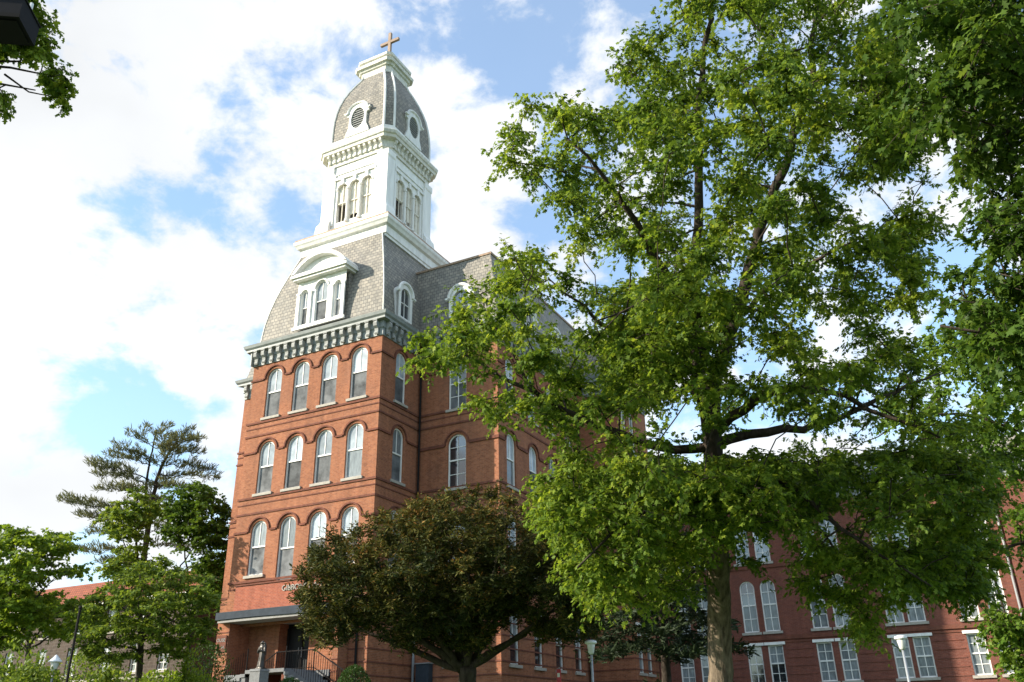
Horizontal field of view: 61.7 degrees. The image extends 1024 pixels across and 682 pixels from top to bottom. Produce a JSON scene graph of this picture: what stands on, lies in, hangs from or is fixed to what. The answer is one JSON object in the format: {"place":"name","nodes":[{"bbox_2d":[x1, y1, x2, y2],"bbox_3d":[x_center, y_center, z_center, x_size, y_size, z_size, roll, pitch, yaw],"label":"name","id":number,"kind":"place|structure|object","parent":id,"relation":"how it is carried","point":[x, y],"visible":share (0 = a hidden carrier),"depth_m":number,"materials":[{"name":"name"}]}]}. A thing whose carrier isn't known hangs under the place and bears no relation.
{"place":"outdoors","nodes":[
{"label":"outdoors","id":0,"kind":"place"},
{"bbox_2d":[0,0,1023,590],"label":"sky","id":1,"kind":"structure","parent":0,"point":[149,230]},
{"bbox_3d":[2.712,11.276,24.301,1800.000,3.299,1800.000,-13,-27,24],"label":"ground","id":2,"kind":"structure","parent":0,"visible":0},
{"bbox_2d":[0,0,40,45],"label":"area light","id":3,"kind":"object","parent":2,"relation":"on","point":[19,24],"visible":1,"depth_m":7.24,"materials":[{"name":"black paint"}]},
{"bbox_2d":[0,636,63,681],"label":"shrub","id":4,"kind":"object","parent":2,"relation":"on","point":[33,672],"visible":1,"depth_m":26.68,"materials":[{"name":"green plant"}]},
{"bbox_2d":[1,655,64,681],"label":"shrub","id":5,"kind":"object","parent":2,"relation":"on","point":[14,680],"visible":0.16,"depth_m":30.84,"materials":[{"name":"green plant"}]},
{"bbox_2d":[0,0,78,124],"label":"oak tree","id":6,"kind":"object","parent":2,"relation":"on","point":[59,89],"visible":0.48,"depth_m":10.92,"materials":[{"name":"green plant"}]},
{"bbox_2d":[0,524,109,651],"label":"maple tree","id":7,"kind":"object","parent":2,"relation":"on","point":[25,610],"visible":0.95,"depth_m":32.02,"materials":[{"name":"green plant"}]},
{"bbox_2d":[48,655,61,681],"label":"lamp post","id":8,"kind":"object","parent":2,"relation":"on","point":[55,660],"visible":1,"depth_m":26.85,"materials":[{"name":"grey metal"}]},
{"bbox_2d":[0,576,111,666],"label":"maple tree","id":9,"kind":"object","parent":2,"relation":"on","point":[28,636],"visible":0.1,"depth_m":51.77,"materials":[{"name":"green plant"}]},
{"bbox_2d":[65,606,81,681],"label":"metal post","id":10,"kind":"object","parent":2,"relation":"on","point":[73,644],"visible":1,"depth_m":20.96,"materials":[{"name":"black metal"}]},
{"bbox_2d":[55,650,129,681],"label":"shrub","id":11,"kind":"object","parent":2,"relation":"on","point":[93,665],"visible":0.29,"depth_m":39.19,"materials":[{"name":"green plant"}]},
{"bbox_2d":[73,664,137,681],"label":"shrub","id":12,"kind":"object","parent":2,"relation":"on","point":[107,675],"visible":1,"depth_m":27.70,"materials":[{"name":"green plant"}]},
{"bbox_2d":[0,571,221,681],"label":"stone house","id":13,"kind":"structure","parent":2,"relation":"on","point":[80,591],"depth_m":59.68,"materials":[{"name":"grey stone"}]},
{"bbox_2d":[5,653,13,674],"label":"window","id":14,"kind":"structure","parent":13,"relation":"in","point":[7,658],"depth_m":63.49,"materials":[{"name":"white glass"}]},
{"bbox_2d":[38,650,46,664],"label":"window","id":15,"kind":"structure","parent":13,"relation":"in","point":[41,654],"depth_m":61.90,"materials":[{"name":"white paint"}]},
{"bbox_2d":[60,648,76,678],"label":"window","id":16,"kind":"structure","parent":13,"relation":"in","point":[69,653],"depth_m":60.30,"materials":[{"name":"white glass"}]},
{"bbox_2d":[99,647,109,671],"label":"window","id":17,"kind":"structure","parent":13,"relation":"in","point":[106,649],"depth_m":58.88,"materials":[{"name":"white paint"}]},
{"bbox_2d":[107,610,115,633],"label":"window","id":18,"kind":"structure","parent":13,"relation":"in","point":[110,612],"depth_m":60.17,"materials":[{"name":"grey glass"}]},
{"bbox_2d":[125,644,136,674],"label":"window","id":19,"kind":"structure","parent":13,"relation":"in","point":[133,664],"depth_m":57.48,"materials":[{"name":"white glass"}]},
{"bbox_2d":[153,654,168,672],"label":"window","id":20,"kind":"structure","parent":13,"relation":"in","point":[161,666],"depth_m":56.36,"materials":[{"name":"white glass"}]},
{"bbox_2d":[90,485,167,681],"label":"maple tree","id":21,"kind":"object","parent":2,"relation":"on","point":[137,519],"visible":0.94,"depth_m":48.37,"materials":[{"name":"green plant"}]},
{"bbox_2d":[55,419,222,587],"bbox_3d":[-26.288,16.274,60.704,12.017,21.016,8.934,-13,-27,24],"label":"pine tree","id":22,"kind":"object","parent":2,"relation":"on","point":[174,441],"visible":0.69,"depth_m":61.89,"materials":[{"name":"green plant"}]},
{"bbox_2d":[64,553,227,681],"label":"dogwood tree","id":23,"kind":"object","parent":2,"relation":"on","point":[154,626],"visible":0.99,"depth_m":30.02,"materials":[{"name":"green plant"}]},
{"bbox_2d":[133,667,186,681],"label":"shrub","id":24,"kind":"object","parent":2,"relation":"on","point":[149,674],"visible":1,"depth_m":28.73,"materials":[{"name":"green plant"}]},
{"bbox_2d":[166,648,216,681],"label":"shrub","id":25,"kind":"object","parent":2,"relation":"on","point":[193,677],"visible":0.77,"depth_m":32.53,"materials":[{"name":"green plant"}]},
{"bbox_2d":[153,480,231,615],"bbox_3d":[-20.379,16.535,55.477,6.849,14.712,7.182,-13,-27,24],"label":"maple tree","id":26,"kind":"object","parent":2,"relation":"on","point":[197,529],"visible":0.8,"depth_m":55.92,"materials":[{"name":"green plant"}]},
{"bbox_2d":[169,644,236,681],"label":"shrub","id":27,"kind":"object","parent":2,"relation":"on","point":[217,651],"visible":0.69,"depth_m":35.67,"materials":[{"name":"green plant"}]},
{"bbox_2d":[249,669,269,681],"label":"statue pedestal","id":28,"kind":"object","parent":2,"relation":"on","point":[258,675],"visible":1,"depth_m":39.35,"materials":[{"name":"stone"}]},
{"bbox_2d":[255,641,266,668],"bbox_3d":[-11.655,14.612,39.896,0.503,1.249,0.407,-13,-27,24],"label":"statue","id":29,"kind":"object","parent":28,"relation":"on","point":[262,650],"visible":0.96,"depth_m":39.78,"materials":[{"name":"grey stone"}]},
{"bbox_2d":[212,646,357,681],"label":"entrance stairs","id":30,"kind":"structure","parent":2,"relation":"on","point":[301,675],"depth_m":41.15,"materials":[{"name":"concrete"}]},
{"bbox_2d":[281,676,299,681],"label":"round bush","id":31,"kind":"object","parent":2,"relation":"on","point":[286,679],"visible":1,"depth_m":33.39,"materials":[{"name":"green plant"}]},
{"bbox_2d":[337,663,370,681],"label":"round bush","id":32,"kind":"object","parent":2,"relation":"on","point":[348,672],"visible":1,"depth_m":36.14,"materials":[{"name":"green plant"}]},
{"bbox_2d":[212,32,660,681],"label":"college hall","id":33,"kind":"structure","parent":2,"relation":"on","point":[344,426],"depth_m":49.86,"materials":[{"name":"red brick"}]},
{"bbox_2d":[243,516,269,578],"bbox_3d":[-14.091,11.421,47.495,1.600,3.375,0.330,-13,-27,24],"label":"window","id":34,"kind":"structure","parent":33,"relation":"in","point":[255,569],"depth_m":47.57,"materials":[{"name":"grey glass"}]},
{"bbox_2d":[252,437,277,496],"bbox_3d":[-14.175,7.229,49.412,1.600,3.455,0.330,-13,-27,24],"label":"window","id":35,"kind":"structure","parent":33,"relation":"in","point":[267,452],"depth_m":49.49,"materials":[{"name":"grey glass"}]},
{"bbox_2d":[260,364,284,420],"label":"window","id":36,"kind":"structure","parent":33,"relation":"in","point":[275,378],"depth_m":51.41,"materials":[{"name":"grey glass"}]},
{"bbox_2d":[276,512,298,579],"bbox_3d":[-12.242,11.254,46.513,1.600,3.955,0.330,-13,-27,24],"label":"window","id":37,"kind":"structure","parent":33,"relation":"in","point":[288,527],"depth_m":46.69,"materials":[{"name":"grey glass"}]},
{"bbox_2d":[280,431,305,491],"bbox_3d":[-12.332,6.798,48.550,1.600,3.455,0.330,-13,-27,24],"label":"window","id":38,"kind":"structure","parent":33,"relation":"in","point":[293,470],"depth_m":48.63,"materials":[{"name":"grey glass"}]},
{"bbox_2d":[284,623,308,669],"bbox_3d":[-11.124,16.257,45.256,2.030,2.570,0.240,-13,-27,24],"label":"entrance door","id":39,"kind":"structure","parent":33,"relation":"in","point":[293,633],"depth_m":45.48,"materials":[{"name":"black wood"}]},
{"bbox_2d":[287,357,312,414],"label":"window","id":40,"kind":"structure","parent":33,"relation":"in","point":[302,371],"depth_m":50.55,"materials":[{"name":"grey glass"}]},
{"bbox_2d":[305,507,329,567],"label":"window","id":41,"kind":"structure","parent":33,"relation":"in","point":[319,519],"depth_m":46.15,"materials":[{"name":"white glass"}]},
{"bbox_2d":[309,425,335,486],"bbox_3d":[-10.488,6.367,47.688,1.600,3.455,0.330,-13,-27,24],"label":"window","id":42,"kind":"structure","parent":33,"relation":"in","point":[324,442],"depth_m":47.76,"materials":[{"name":"grey glass"}]},
{"bbox_2d":[316,350,340,408],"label":"window","id":43,"kind":"structure","parent":33,"relation":"in","point":[329,377],"depth_m":49.69,"materials":[{"name":"grey glass"}]},
{"bbox_2d":[337,502,361,564],"bbox_3d":[-8.516,10.118,44.889,1.600,3.375,0.330,-13,-27,24],"label":"window","id":44,"kind":"structure","parent":33,"relation":"in","point":[351,514],"depth_m":45.36,"materials":[{"name":"white glass"}]},
{"bbox_2d":[340,419,366,481],"bbox_3d":[-8.600,5.926,46.806,1.600,3.455,0.330,-13,-27,24],"label":"window","id":45,"kind":"structure","parent":33,"relation":"in","point":[353,455],"depth_m":46.88,"materials":[{"name":"grey glass"}]},
{"bbox_2d":[346,343,370,401],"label":"window","id":46,"kind":"structure","parent":33,"relation":"in","point":[360,357],"depth_m":48.81,"materials":[{"name":"grey glass"}]},
{"bbox_2d":[388,506,400,568],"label":"window","id":47,"kind":"structure","parent":33,"relation":"in","point":[392,507],"depth_m":46.02,"materials":[{"name":"grey glass"}]},
{"bbox_2d":[390,424,407,486],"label":"window","id":48,"kind":"structure","parent":33,"relation":"in","point":[397,436],"depth_m":47.86,"materials":[{"name":"grey glass"}]},
{"bbox_2d":[393,349,408,408],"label":"window","id":49,"kind":"structure","parent":33,"relation":"in","point":[399,380],"depth_m":49.73,"materials":[{"name":"grey glass"}]},
{"bbox_2d":[445,356,467,412],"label":"window","id":50,"kind":"structure","parent":33,"relation":"in","point":[456,399],"depth_m":50.00,"materials":[{"name":"grey glass"}]},
{"bbox_2d":[444,430,468,491],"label":"window","id":51,"kind":"structure","parent":33,"relation":"in","point":[457,445],"depth_m":48.27,"materials":[{"name":"grey glass"}]},
{"bbox_2d":[504,354,517,413],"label":"window","id":52,"kind":"structure","parent":33,"relation":"in","point":[505,361],"depth_m":50.56,"materials":[{"name":"grey glass"}]},
{"bbox_2d":[505,429,518,491],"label":"window","id":53,"kind":"structure","parent":33,"relation":"in","point":[510,444],"depth_m":48.40,"materials":[{"name":"grey glass"}]},
{"bbox_2d":[508,510,518,546],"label":"window","id":54,"kind":"structure","parent":33,"relation":"in","point":[511,530],"depth_m":46.78,"materials":[{"name":"grey glass"}]},
{"bbox_2d":[509,616,522,668],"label":"window","id":55,"kind":"structure","parent":33,"relation":"in","point":[513,653],"depth_m":44.30,"materials":[{"name":"grey glass"}]},
{"bbox_2d":[526,372,538,427],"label":"window","id":56,"kind":"structure","parent":33,"relation":"in","point":[527,372],"depth_m":52.92,"materials":[{"name":"grey glass"}]},
{"bbox_2d":[528,443,539,496],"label":"window","id":57,"kind":"structure","parent":33,"relation":"in","point":[532,457],"depth_m":51.00,"materials":[{"name":"grey glass"}]},
{"bbox_2d":[534,616,546,670],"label":"window","id":58,"kind":"structure","parent":33,"relation":"in","point":[538,657],"depth_m":46.48,"materials":[{"name":"grey glass"}]},
{"bbox_2d":[545,384,556,438],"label":"window","id":59,"kind":"structure","parent":33,"relation":"in","point":[546,388],"depth_m":54.68,"materials":[{"name":"grey glass"}]},
{"bbox_2d":[547,454,558,489],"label":"window","id":60,"kind":"structure","parent":33,"relation":"in","point":[550,467],"depth_m":53.36,"materials":[{"name":"grey glass"}]},
{"bbox_2d":[556,638,566,673],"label":"window","id":61,"kind":"structure","parent":33,"relation":"in","point":[558,659],"depth_m":48.72,"materials":[{"name":"grey glass"}]},
{"bbox_2d":[574,629,585,675],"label":"window","id":62,"kind":"structure","parent":33,"relation":"in","point":[578,662],"depth_m":50.96,"materials":[{"name":"grey glass"}]},
{"bbox_2d":[629,414,635,455],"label":"window","id":63,"kind":"structure","parent":33,"relation":"in","point":[630,421],"depth_m":59.52,"materials":[{"name":"grey glass"}]},
{"bbox_2d":[636,622,647,675],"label":"window","id":64,"kind":"structure","parent":33,"relation":"in","point":[642,673],"depth_m":51.82,"materials":[{"name":"grey glass"}]},
{"bbox_2d":[647,648,656,676],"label":"window","id":65,"kind":"structure","parent":33,"relation":"in","point":[650,674],"depth_m":53.05,"materials":[{"name":"grey glass"}]},
{"bbox_2d":[284,477,611,681],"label":"yew tree","id":66,"kind":"object","parent":2,"relation":"on","point":[435,604],"visible":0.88,"depth_m":25.42,"materials":[{"name":"green plant"}]},
{"bbox_2d":[556,667,560,681],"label":"red sign","id":67,"kind":"object","parent":2,"relation":"on","point":[558,675],"visible":1,"depth_m":28.96,"materials":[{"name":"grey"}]},
{"bbox_2d":[585,640,596,681],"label":"lamp post","id":68,"kind":"object","parent":2,"relation":"on","point":[590,645],"visible":0.99,"depth_m":25.82,"materials":[{"name":"grey metal"}]},
{"bbox_2d":[584,489,760,681],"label":"tree","id":69,"kind":"object","parent":2,"relation":"on","point":[691,645],"visible":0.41,"depth_m":37.59,"materials":[{"name":"green plant"}]},
{"bbox_2d":[395,0,1023,681],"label":"oak tree","id":70,"kind":"object","parent":2,"relation":"on","point":[651,354],"visible":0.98,"depth_m":13.47,"materials":[{"name":"green plant"}]},
{"bbox_2d":[655,435,1023,681],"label":"courtyard range","id":71,"kind":"structure","parent":2,"relation":"on","point":[792,644],"depth_m":50.17,"materials":[{"name":"red brick"}]},
{"bbox_2d":[680,657,695,681],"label":"window","id":72,"kind":"structure","parent":71,"relation":"in","point":[688,670],"depth_m":53.28,"materials":[{"name":"grey glass"}]},
{"bbox_2d":[696,588,707,637],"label":"window","id":73,"kind":"structure","parent":71,"relation":"in","point":[704,604],"depth_m":54.24,"materials":[{"name":"grey glass"}]},
{"bbox_2d":[700,654,708,681],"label":"window","id":74,"kind":"structure","parent":71,"relation":"in","point":[704,664],"depth_m":52.89,"materials":[{"name":"grey glass"}]},
{"bbox_2d":[734,530,749,566],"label":"window","id":75,"kind":"structure","parent":71,"relation":"in","point":[747,549],"depth_m":54.36,"materials":[{"name":"grey glass"}]},
{"bbox_2d":[740,582,761,635],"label":"window","id":76,"kind":"structure","parent":71,"relation":"in","point":[747,594],"depth_m":52.93,"materials":[{"name":"grey glass"}]},
{"bbox_2d":[744,643,765,681],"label":"window","id":77,"kind":"structure","parent":71,"relation":"in","point":[756,664],"depth_m":51.60,"materials":[{"name":"white glass"}]},
{"bbox_2d":[752,532,772,564],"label":"window","id":78,"kind":"structure","parent":71,"relation":"in","point":[761,551],"depth_m":53.85,"materials":[{"name":"white glass"}]},
{"bbox_2d":[760,580,782,633],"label":"window","id":79,"kind":"structure","parent":71,"relation":"in","point":[769,602],"depth_m":52.39,"materials":[{"name":"grey glass"}]},
{"bbox_2d":[764,641,787,681],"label":"window","id":80,"kind":"structure","parent":71,"relation":"in","point":[776,653],"depth_m":51.14,"materials":[{"name":"white glass"}]},
{"bbox_2d":[810,578,831,630],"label":"window","id":81,"kind":"structure","parent":71,"relation":"in","point":[820,623],"depth_m":50.90,"materials":[{"name":"grey glass"}]},
{"bbox_2d":[812,638,839,681],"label":"window","id":82,"kind":"structure","parent":71,"relation":"in","point":[825,654],"depth_m":49.94,"materials":[{"name":"white glass"}]},
{"bbox_2d":[819,520,837,545],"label":"window","id":83,"kind":"structure","parent":71,"relation":"in","point":[831,529],"depth_m":52.43,"materials":[{"name":"grey glass"}]},
{"bbox_2d":[828,574,850,629],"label":"window","id":84,"kind":"structure","parent":71,"relation":"in","point":[838,621],"depth_m":50.43,"materials":[{"name":"grey glass"}]},
{"bbox_2d":[835,638,863,681],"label":"window","id":85,"kind":"structure","parent":71,"relation":"in","point":[850,664],"depth_m":49.35,"materials":[{"name":"white glass"}]},
{"bbox_2d":[884,584,907,626],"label":"window","id":86,"kind":"structure","parent":71,"relation":"in","point":[900,621],"depth_m":49.03,"materials":[{"name":"grey glass"}]},
{"bbox_2d":[892,516,911,549],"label":"window","id":87,"kind":"structure","parent":71,"relation":"in","point":[896,535],"depth_m":50.57,"materials":[{"name":"grey glass"}]},
{"bbox_2d":[887,634,917,681],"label":"window","id":88,"kind":"structure","parent":71,"relation":"in","point":[899,661],"depth_m":48.13,"materials":[{"name":"grey glass"}]},
{"bbox_2d":[906,596,928,624],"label":"window","id":89,"kind":"structure","parent":71,"relation":"in","point":[916,616],"depth_m":48.67,"materials":[{"name":"grey glass"}]},
{"bbox_2d":[909,632,940,680],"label":"window","id":90,"kind":"structure","parent":71,"relation":"in","point":[922,644],"depth_m":47.74,"materials":[{"name":"grey glass"}]},
{"bbox_2d":[960,600,983,621],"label":"window","id":91,"kind":"structure","parent":71,"relation":"in","point":[977,611],"depth_m":47.34,"materials":[{"name":"white paint"}]},
{"bbox_2d":[962,630,996,678],"bbox_3d":[25.393,16.988,46.527,1.220,2.460,0.330,-13,-27,24],"label":"window","id":92,"kind":"structure","parent":71,"relation":"in","point":[982,667],"depth_m":46.54,"materials":[{"name":"white glass"}]},
{"bbox_2d":[985,565,1008,614],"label":"window","id":93,"kind":"structure","parent":71,"relation":"in","point":[999,583],"depth_m":47.25,"materials":[{"name":"white paint"}]},
{"bbox_2d":[1001,632,1013,676],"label":"window","id":94,"kind":"structure","parent":71,"relation":"in","point":[1004,675],"depth_m":45.64,"materials":[{"name":"white paint"}]},
{"bbox_2d":[894,635,909,681],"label":"lamp post","id":95,"kind":"object","parent":2,"relation":"on","point":[900,639],"visible":1,"depth_m":25.81,"materials":[{"name":"grey metal"}]},
{"bbox_2d":[829,321,1023,681],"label":"oak tree","id":96,"kind":"object","parent":2,"relation":"on","point":[1012,635],"visible":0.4,"depth_m":20.23,"materials":[{"name":"green plant"}]},
{"bbox_2d":[844,0,1023,405],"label":"oak tree","id":97,"kind":"object","parent":2,"relation":"on","point":[979,44],"visible":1,"depth_m":8.35,"materials":[{"name":"green plant"}]}
]}

